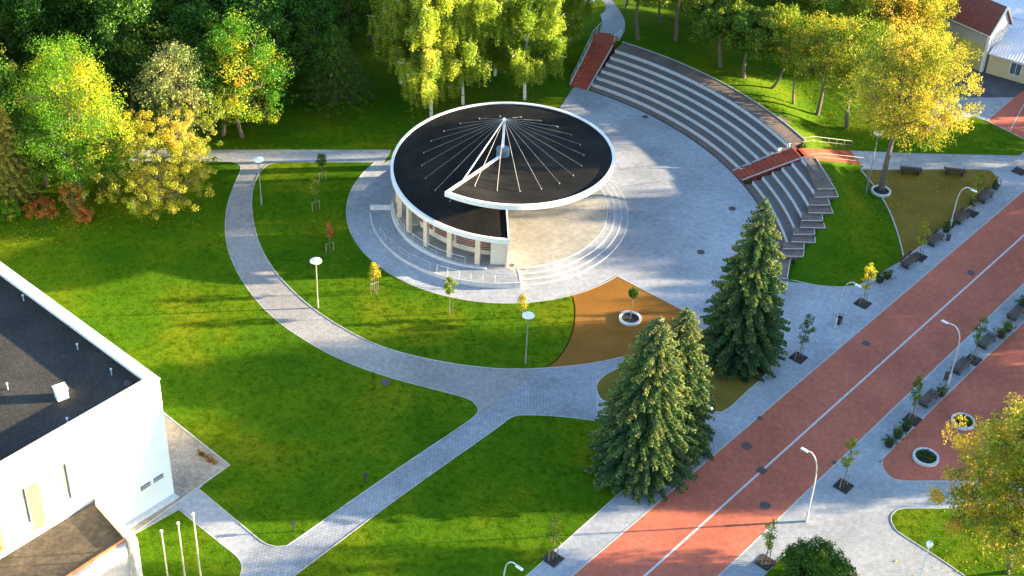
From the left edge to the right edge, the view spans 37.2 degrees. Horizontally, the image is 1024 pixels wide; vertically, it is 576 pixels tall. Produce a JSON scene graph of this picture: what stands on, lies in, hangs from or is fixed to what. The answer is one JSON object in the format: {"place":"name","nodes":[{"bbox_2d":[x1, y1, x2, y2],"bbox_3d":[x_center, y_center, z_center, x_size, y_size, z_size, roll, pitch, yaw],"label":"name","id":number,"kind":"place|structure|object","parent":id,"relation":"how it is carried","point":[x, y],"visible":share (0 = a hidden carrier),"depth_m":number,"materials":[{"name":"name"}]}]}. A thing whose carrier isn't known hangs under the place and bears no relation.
{"place":"outdoors","nodes":[
{"label":"outdoors","id":0,"kind":"place"},
{"bbox_2d":[130,414,227,532],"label":"building apron","id":1,"kind":"object","parent":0,"point":[191,469],"visible":0.3,"depth_m":117.97,"materials":[{"name":"concrete"}]},
{"bbox_2d":[135,510,240,575],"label":"lawn","id":2,"kind":"structure","parent":0,"point":[148,554],"depth_m":110.67,"materials":[{"name":"plant"}]},
{"bbox_2d":[179,489,259,561],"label":"path","id":3,"kind":"structure","parent":0,"point":[228,531],"depth_m":112.97,"materials":[{"name":"concrete"}]},
{"bbox_2d":[0,148,477,545],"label":"lawn","id":4,"kind":"structure","parent":0,"point":[262,454],"depth_m":127.93,"materials":[{"name":"plant"}]},
{"bbox_2d":[0,197,20,221],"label":"shrub","id":5,"kind":"object","parent":4,"relation":"on","point":[7,210],"visible":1,"depth_m":142.07,"materials":[{"name":"green plant"}]},
{"bbox_2d":[0,43,22,114],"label":"woodland tree","id":6,"kind":"object","parent":4,"relation":"on","point":[4,69],"visible":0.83,"depth_m":146.70,"materials":[{"name":"green plant"}]},
{"bbox_2d":[0,99,44,215],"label":"larch tree","id":7,"kind":"object","parent":4,"relation":"on","point":[7,143],"visible":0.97,"depth_m":141.72,"materials":[{"name":"green plant"}]},
{"bbox_2d":[22,195,58,221],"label":"shrub","id":8,"kind":"object","parent":4,"relation":"on","point":[41,214],"visible":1,"depth_m":142.96,"materials":[{"name":"red plant"}]},
{"bbox_2d":[4,90,85,189],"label":"tree","id":9,"kind":"object","parent":4,"relation":"on","point":[32,171],"visible":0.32,"depth_m":142.97,"materials":[{"name":"green plant"}]},
{"bbox_2d":[57,179,83,215],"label":"shrub","id":10,"kind":"object","parent":4,"relation":"on","point":[63,198],"visible":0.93,"depth_m":142.03,"materials":[{"name":"brown plant"}]},
{"bbox_2d":[0,31,141,201],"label":"maple tree","id":11,"kind":"object","parent":4,"relation":"on","point":[50,66],"visible":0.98,"depth_m":138.52,"materials":[{"name":"green plant"}]},
{"bbox_2d":[75,205,94,223],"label":"shrub","id":12,"kind":"object","parent":4,"relation":"on","point":[81,211],"visible":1,"depth_m":142.28,"materials":[{"name":"orange plant"}]},
{"bbox_2d":[86,122,144,193],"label":"maple tree","id":13,"kind":"object","parent":4,"relation":"on","point":[128,157],"visible":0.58,"depth_m":143.37,"materials":[{"name":"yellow plant"}]},
{"bbox_2d":[60,100,222,220],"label":"maple tree","id":14,"kind":"object","parent":4,"relation":"on","point":[185,155],"visible":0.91,"depth_m":141.99,"materials":[{"name":"yellow plant"}]},
{"bbox_2d":[1,64,1021,574],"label":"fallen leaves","id":15,"kind":"object","parent":4,"relation":"on","point":[551,106],"visible":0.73,"depth_m":146.81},
{"bbox_2d":[226,161,542,414],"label":"path","id":16,"kind":"structure","parent":0,"point":[283,303],"depth_m":131.06,"materials":[{"name":"concrete"}]},
{"bbox_2d":[252,162,574,368],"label":"lawn","id":17,"kind":"structure","parent":0,"point":[264,225],"depth_m":135.76,"materials":[{"name":"plant"}]},
{"bbox_2d":[241,357,623,575],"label":"path","id":18,"kind":"structure","parent":0,"point":[570,391],"depth_m":120.04,"materials":[{"name":"concrete"}]},
{"bbox_2d":[295,415,625,575],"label":"lawn","id":19,"kind":"structure","parent":0,"point":[530,543],"depth_m":115.19,"materials":[{"name":"plant"}]},
{"bbox_2d":[584,316,702,505],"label":"spruce tree","id":20,"kind":"object","parent":19,"relation":"on","point":[642,430],"visible":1,"depth_m":114.47,"materials":[{"name":"green plant"}]},
{"bbox_2d":[668,307,717,466],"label":"spruce tree","id":21,"kind":"object","parent":19,"relation":"on","point":[693,357],"visible":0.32,"depth_m":116.37,"materials":[{"name":"green plant"}]},
{"bbox_2d":[3,0,1023,285],"bbox_3d":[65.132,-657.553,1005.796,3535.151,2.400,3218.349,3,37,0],"label":"ground","id":22,"kind":"structure","parent":0,"point":[805,270],"depth_m":161.46,"materials":[{"name":"plant"}]},
{"bbox_2d":[0,0,35,110],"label":"woodland tree","id":23,"kind":"object","parent":22,"relation":"on","point":[7,21],"visible":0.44,"depth_m":152.64,"materials":[{"name":"green plant"}]},
{"bbox_2d":[0,0,91,102],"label":"woodland tree","id":24,"kind":"object","parent":22,"relation":"on","point":[47,30],"visible":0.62,"depth_m":151.96,"materials":[{"name":"green plant"}]},
{"bbox_2d":[0,262,178,558],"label":"white hall","id":25,"kind":"structure","parent":22,"relation":"on","point":[107,443],"depth_m":108.46,"materials":[{"name":"paint"}]},
{"bbox_2d":[52,382,68,401],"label":"roof vent box","id":26,"kind":"object","parent":25,"relation":"on","point":[61,391],"visible":1,"depth_m":107.03,"materials":[{"name":"white paint"}]},
{"bbox_2d":[60,464,73,503],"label":"window","id":27,"kind":"structure","parent":25,"relation":"in","point":[62,468],"depth_m":106.01,"materials":[{"name":"glass"}]},
{"bbox_2d":[0,495,142,575],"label":"entrance canopy","id":28,"kind":"object","parent":25,"relation":"attached to","point":[97,537],"visible":1,"depth_m":105.36,"materials":[{"name":"brown paint"}]},
{"bbox_2d":[51,0,130,86],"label":"woodland tree","id":29,"kind":"object","parent":22,"relation":"on","point":[87,11],"visible":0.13,"depth_m":156.39,"materials":[{"name":"green plant"}]},
{"bbox_2d":[62,0,178,115],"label":"woodland tree","id":30,"kind":"object","parent":22,"relation":"on","point":[116,37],"visible":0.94,"depth_m":151.32,"materials":[{"name":"green plant"}]},
{"bbox_2d":[126,0,191,81],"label":"woodland tree","id":31,"kind":"object","parent":22,"relation":"on","point":[166,6],"visible":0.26,"depth_m":156.00,"materials":[{"name":"green plant"}]},
{"bbox_2d":[126,39,222,151],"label":"poplar tree","id":32,"kind":"object","parent":22,"relation":"on","point":[180,93],"visible":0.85,"depth_m":146.82,"materials":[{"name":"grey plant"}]},
{"bbox_2d":[151,0,226,112],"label":"woodland tree","id":33,"kind":"object","parent":22,"relation":"on","point":[195,21],"visible":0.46,"depth_m":152.25,"materials":[{"name":"green plant"}]},
{"bbox_2d":[152,0,228,52],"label":"woodland tree","id":34,"kind":"object","parent":22,"relation":"on","point":[221,9],"visible":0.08,"depth_m":156.30,"materials":[{"name":"green plant"}]},
{"bbox_2d":[179,38,254,135],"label":"tree","id":35,"kind":"object","parent":22,"relation":"on","point":[209,59],"visible":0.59,"depth_m":150.68,"materials":[{"name":"green plant"}]},
{"bbox_2d":[184,3,298,137],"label":"maple tree","id":36,"kind":"object","parent":22,"relation":"on","point":[226,40],"visible":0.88,"depth_m":149.66,"materials":[{"name":"green plant"}]},
{"bbox_2d":[204,0,314,65],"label":"woodland tree","id":37,"kind":"object","parent":22,"relation":"on","point":[228,3],"visible":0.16,"depth_m":155.67,"materials":[{"name":"green plant"}]},
{"bbox_2d":[218,0,305,121],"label":"woodland tree","id":38,"kind":"object","parent":22,"relation":"on","point":[266,21],"visible":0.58,"depth_m":152.05,"materials":[{"name":"green plant"}]},
{"bbox_2d":[78,160,478,546],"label":"kerb","id":39,"kind":"structure","parent":22,"relation":"on","point":[336,357],"depth_m":121.29,"materials":[{"name":"concrete"}]},
{"bbox_2d":[280,0,351,99],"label":"woodland tree","id":40,"kind":"object","parent":22,"relation":"on","point":[318,10],"visible":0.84,"depth_m":156.58,"materials":[{"name":"green plant"}]},
{"bbox_2d":[298,24,376,125],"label":"conifer tree","id":41,"kind":"object","parent":22,"relation":"on","point":[343,62],"visible":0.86,"depth_m":159.27,"materials":[{"name":"green plant"}]},
{"bbox_2d":[303,0,372,56],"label":"woodland tree","id":42,"kind":"object","parent":22,"relation":"on","point":[341,5],"visible":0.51,"depth_m":163.65,"materials":[{"name":"green plant"}]},
{"bbox_2d":[343,0,383,44],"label":"woodland tree","id":43,"kind":"object","parent":22,"relation":"on","point":[370,36],"visible":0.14,"depth_m":168.48,"materials":[{"name":"green plant"}]},
{"bbox_2d":[367,0,422,83],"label":"birch tree","id":44,"kind":"object","parent":22,"relation":"on","point":[390,27],"visible":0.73,"depth_m":159.97,"materials":[{"name":"green plant"}]},
{"bbox_2d":[394,0,479,116],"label":"birch tree","id":45,"kind":"object","parent":22,"relation":"on","point":[419,81],"visible":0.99,"depth_m":155.66,"materials":[{"name":"green plant"}]},
{"bbox_2d":[403,6,496,88],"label":"birch tree","id":46,"kind":"object","parent":22,"relation":"on","point":[484,51],"visible":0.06,"depth_m":160.41,"materials":[{"name":"green plant"}]},
{"bbox_2d":[431,0,508,104],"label":"birch tree","id":47,"kind":"object","parent":22,"relation":"on","point":[483,16],"visible":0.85,"depth_m":156.60,"materials":[{"name":"green plant"}]},
{"bbox_2d":[0,1,1023,575],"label":"grass","id":48,"kind":"structure","parent":22,"relation":"on","point":[420,423],"depth_m":131.80,"materials":[{"name":"plant"}]},
{"bbox_2d":[488,0,569,99],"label":"birch tree","id":49,"kind":"object","parent":22,"relation":"on","point":[535,54],"visible":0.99,"depth_m":159.01,"materials":[{"name":"green plant"}]},
{"bbox_2d":[537,0,601,47],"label":"birch tree","id":50,"kind":"object","parent":22,"relation":"on","point":[578,16],"visible":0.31,"depth_m":169.51,"materials":[{"name":"green plant"}]},
{"bbox_2d":[569,32,618,89],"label":"staircase","id":51,"kind":"structure","parent":22,"relation":"on","point":[598,55],"depth_m":169.40,"materials":[{"name":"red brick"}]},
{"bbox_2d":[546,276,696,367],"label":"ochre gravel bed","id":52,"kind":"object","parent":22,"relation":"on","point":[601,332],"visible":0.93,"depth_m":134.39,"materials":[{"name":"gravel"}]},
{"bbox_2d":[619,310,641,325],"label":"ring planter","id":53,"kind":"object","parent":52,"relation":"on","point":[634,320],"visible":1,"depth_m":134.56,"materials":[{"name":"concrete"}]},
{"bbox_2d":[633,0,670,40],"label":"lime tree","id":54,"kind":"object","parent":22,"relation":"on","point":[646,3],"visible":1,"depth_m":168.50,"materials":[{"name":"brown plant"}]},
{"bbox_2d":[674,0,703,42],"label":"lime tree","id":55,"kind":"object","parent":22,"relation":"on","point":[677,15],"visible":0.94,"depth_m":167.22,"materials":[{"name":"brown plant"}]},
{"bbox_2d":[588,41,838,280],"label":"amphitheatre","id":56,"kind":"object","parent":22,"relation":"on","point":[730,128],"visible":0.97,"depth_m":159.35,"materials":[{"name":"concrete"}]},
{"bbox_2d":[687,0,765,67],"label":"lime tree","id":57,"kind":"object","parent":22,"relation":"on","point":[710,22],"visible":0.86,"depth_m":163.29,"materials":[{"name":"green plant"}]},
{"bbox_2d":[718,4,786,78],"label":"lime tree","id":58,"kind":"object","parent":22,"relation":"on","point":[759,43],"visible":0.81,"depth_m":161.58,"materials":[{"name":"green plant"}]},
{"bbox_2d":[747,0,802,47],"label":"woodland tree","id":59,"kind":"object","parent":22,"relation":"on","point":[764,3],"visible":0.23,"depth_m":171.43,"materials":[{"name":"green plant"}]},
{"bbox_2d":[754,0,814,88],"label":"lime tree","id":60,"kind":"object","parent":22,"relation":"on","point":[792,12],"visible":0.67,"depth_m":161.66,"materials":[{"name":"green plant"}]},
{"bbox_2d":[733,145,860,181],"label":"staircase","id":61,"kind":"structure","parent":22,"relation":"on","point":[760,169],"depth_m":154.24,"materials":[{"name":"red brick"}]},
{"bbox_2d":[776,25,834,104],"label":"lime tree","id":62,"kind":"object","parent":22,"relation":"on","point":[797,44],"visible":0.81,"depth_m":159.72,"materials":[{"name":"green plant"}]},
{"bbox_2d":[778,0,837,27],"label":"woodland tree","id":63,"kind":"object","parent":22,"relation":"on","point":[810,7],"visible":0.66,"depth_m":172.89,"materials":[{"name":"green plant"}]},
{"bbox_2d":[781,9,879,115],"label":"lime tree","id":64,"kind":"object","parent":22,"relation":"on","point":[825,67],"visible":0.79,"depth_m":158.56,"materials":[{"name":"green plant"}]},
{"bbox_2d":[815,10,905,128],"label":"lime tree","id":65,"kind":"object","parent":22,"relation":"on","point":[856,73],"visible":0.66,"depth_m":156.48,"materials":[{"name":"green plant"}]},
{"bbox_2d":[829,0,943,60],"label":"lime tree","id":66,"kind":"object","parent":22,"relation":"on","point":[860,7],"visible":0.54,"depth_m":165.83,"materials":[{"name":"yellow plant"}]},
{"bbox_2d":[885,0,960,66],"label":"lime tree","id":67,"kind":"object","parent":22,"relation":"on","point":[940,14],"visible":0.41,"depth_m":167.21,"materials":[{"name":"yellow plant"}]},
{"bbox_2d":[863,169,997,254],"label":"ochre gravel bed","id":68,"kind":"object","parent":22,"relation":"on","point":[950,187],"visible":0.91,"depth_m":152.49,"materials":[{"name":"gravel"}]},
{"bbox_2d":[871,185,890,197],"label":"ring planter","id":69,"kind":"object","parent":68,"relation":"on","point":[875,191],"visible":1,"depth_m":152.53,"materials":[{"name":"concrete"}]},
{"bbox_2d":[842,21,984,190],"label":"lime tree","id":70,"kind":"object","parent":69,"relation":"in","point":[901,106],"visible":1,"depth_m":144.47,"materials":[{"name":"yellow plant"}]},
{"bbox_2d":[100,87,1017,575],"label":"plaza paving","id":71,"kind":"structure","parent":0,"point":[680,193],"depth_m":147.70,"materials":[{"name":"concrete"}]},
{"bbox_2d":[251,162,574,368],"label":"kerb","id":72,"kind":"structure","parent":71,"relation":"on","point":[404,281],"depth_m":135.76,"materials":[{"name":"concrete"}]},
{"bbox_2d":[294,414,623,575],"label":"kerb","id":73,"kind":"structure","parent":71,"relation":"on","point":[448,462],"depth_m":115.75,"materials":[{"name":"concrete"}]},
{"bbox_2d":[370,179,627,288],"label":"round stage","id":74,"kind":"object","parent":71,"relation":"on","point":[552,244],"visible":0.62,"depth_m":142.54,"materials":[{"name":"concrete"}]},
{"bbox_2d":[390,102,614,266],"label":"pavilion","id":75,"kind":"structure","parent":74,"relation":"on","point":[467,177],"depth_m":142.23,"materials":[{"name":"black paint"}]},
{"bbox_2d":[590,0,624,40],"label":"path","id":76,"kind":"structure","parent":0,"point":[613,20],"depth_m":175.88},
{"bbox_2d":[597,328,765,411],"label":"lawn","id":77,"kind":"structure","parent":0,"point":[726,392],"depth_m":127.74,"materials":[{"name":"plant"}]},
{"bbox_2d":[698,197,790,383],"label":"spruce tree","id":78,"kind":"object","parent":77,"relation":"on","point":[745,334],"visible":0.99,"depth_m":125.63,"materials":[{"name":"green plant"}]},
{"bbox_2d":[528,152,1023,575],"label":"promenade paving","id":79,"kind":"structure","parent":0,"point":[603,528],"depth_m":131.06,"materials":[{"name":"concrete"}]},
{"bbox_2d":[541,550,564,567],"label":"tree pit","id":80,"kind":"object","parent":79,"relation":"on","point":[555,561],"visible":1,"depth_m":111.53,"materials":[{"name":"soil"}]},
{"bbox_2d":[543,513,563,560],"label":"sapling","id":81,"kind":"object","parent":80,"relation":"in","point":[556,533],"visible":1,"depth_m":109.82,"materials":[{"name":"green plant"}]},
{"bbox_2d":[571,190,1023,575],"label":"kerb","id":82,"kind":"structure","parent":79,"relation":"on","point":[790,389],"depth_m":127.99,"materials":[{"name":"concrete"}]},
{"bbox_2d":[789,352,807,363],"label":"tree pit","id":83,"kind":"object","parent":79,"relation":"on","point":[801,360],"visible":0.86,"depth_m":131.19,"materials":[{"name":"soil"}]},
{"bbox_2d":[795,313,815,358],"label":"sapling","id":84,"kind":"object","parent":83,"relation":"in","point":[806,326],"visible":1,"depth_m":129.35,"materials":[{"name":"green plant"}]},
{"bbox_2d":[573,191,1023,575],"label":"road","id":85,"kind":"structure","parent":0,"point":[725,536],"depth_m":125.03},
{"bbox_2d":[643,234,1023,575],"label":"road marking","id":86,"kind":"object","parent":85,"relation":"on","point":[794,441],"visible":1,"depth_m":125.52,"materials":[{"name":"paint"}]},
{"bbox_2d":[765,551,832,575],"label":"lawn","id":87,"kind":"structure","parent":0,"point":[777,567],"depth_m":111.62,"materials":[{"name":"plant"}]},
{"bbox_2d":[776,534,853,575],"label":"round bush","id":88,"kind":"object","parent":87,"relation":"on","point":[800,561],"visible":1,"depth_m":109.14,"materials":[{"name":"green plant"}]},
{"bbox_2d":[720,285,1023,575],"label":"promenade paving","id":89,"kind":"structure","parent":0,"point":[854,522],"depth_m":117.09,"materials":[{"name":"concrete"}]},
{"bbox_2d":[754,554,776,570],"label":"tree pit","id":90,"kind":"object","parent":89,"relation":"on","point":[768,565],"visible":1,"depth_m":112.07,"materials":[{"name":"soil"}]},
{"bbox_2d":[760,518,777,564],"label":"sapling","id":91,"kind":"object","parent":90,"relation":"on","point":[769,536],"visible":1,"depth_m":110.29,"materials":[{"name":"green plant"}]},
{"bbox_2d":[833,478,853,493],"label":"tree pit","id":92,"kind":"object","parent":89,"relation":"on","point":[846,488],"visible":1,"depth_m":118.82,"materials":[{"name":"soil"}]},
{"bbox_2d":[839,435,860,487],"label":"sapling","id":93,"kind":"object","parent":92,"relation":"on","point":[849,447],"visible":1,"depth_m":116.64,"materials":[{"name":"green plant"}]},
{"bbox_2d":[718,283,1023,575],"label":"kerb","id":94,"kind":"structure","parent":89,"relation":"on","point":[751,544],"depth_m":123.57,"materials":[{"name":"concrete"}]},
{"bbox_2d":[902,412,922,426],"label":"tree pit","id":95,"kind":"object","parent":89,"relation":"on","point":[917,420],"visible":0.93,"depth_m":125.45,"materials":[{"name":"soil"}]},
{"bbox_2d":[909,375,923,418],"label":"sapling","id":96,"kind":"object","parent":95,"relation":"on","point":[919,388],"visible":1,"depth_m":123.30,"materials":[{"name":"green plant"}]},
{"bbox_2d":[879,321,1023,481],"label":"kerb","id":97,"kind":"structure","parent":89,"relation":"on","point":[884,456],"depth_m":123.97,"materials":[{"name":"concrete"}]},
{"bbox_2d":[882,323,1023,480],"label":"red square","id":98,"kind":"structure","parent":89,"relation":"on","point":[988,384],"depth_m":126.71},
{"bbox_2d":[912,447,938,466],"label":"ring planter","id":99,"kind":"object","parent":98,"relation":"on","point":[925,457],"visible":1,"depth_m":121.62,"materials":[{"name":"concrete"}]},
{"bbox_2d":[950,412,975,430],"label":"ring planter","id":100,"kind":"object","parent":98,"relation":"on","point":[969,420],"visible":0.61,"depth_m":125.25,"materials":[{"name":"concrete"}]},
{"bbox_2d":[965,353,982,365],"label":"tree pit","id":101,"kind":"object","parent":89,"relation":"on","point":[976,362],"visible":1,"depth_m":131.93,"materials":[{"name":"soil"}]},
{"bbox_2d":[970,315,988,359],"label":"sapling","id":102,"kind":"object","parent":101,"relation":"on","point":[979,330],"visible":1,"depth_m":129.96,"materials":[{"name":"green plant"}]},
{"bbox_2d":[892,507,1023,575],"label":"lawn","id":103,"kind":"structure","parent":0,"point":[904,523],"depth_m":114.54,"materials":[{"name":"plant"}]},
{"bbox_2d":[925,392,1023,575],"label":"maple tree","id":104,"kind":"object","parent":103,"relation":"on","point":[1007,518],"visible":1,"depth_m":105.19,"materials":[{"name":"yellow plant"}]},
{"bbox_2d":[912,43,1023,97],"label":"yard","id":105,"kind":"structure","parent":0,"point":[994,86],"depth_m":171.08,"materials":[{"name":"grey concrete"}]},
{"bbox_2d":[900,0,1013,71],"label":"gabled house","id":106,"kind":"structure","parent":105,"relation":"on","point":[982,25],"depth_m":172.34,"materials":[{"name":"grey paint"}]},
{"bbox_2d":[985,18,1023,83],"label":"outbuilding","id":107,"kind":"structure","parent":105,"relation":"on","point":[1006,58],"depth_m":172.23,"materials":[{"name":"beige paint"}]},
{"bbox_2d":[992,0,1023,20],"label":"flat roofed shed","id":108,"kind":"structure","parent":105,"relation":"on","point":[1016,7],"depth_m":180.62,"materials":[{"name":"grey paint"}]},
{"bbox_2d":[927,97,1012,130],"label":"yard","id":109,"kind":"structure","parent":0,"point":[992,105],"depth_m":167.52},
{"bbox_2d":[987,91,1023,137],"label":"red square","id":110,"kind":"structure","parent":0,"point":[1005,116],"depth_m":165.72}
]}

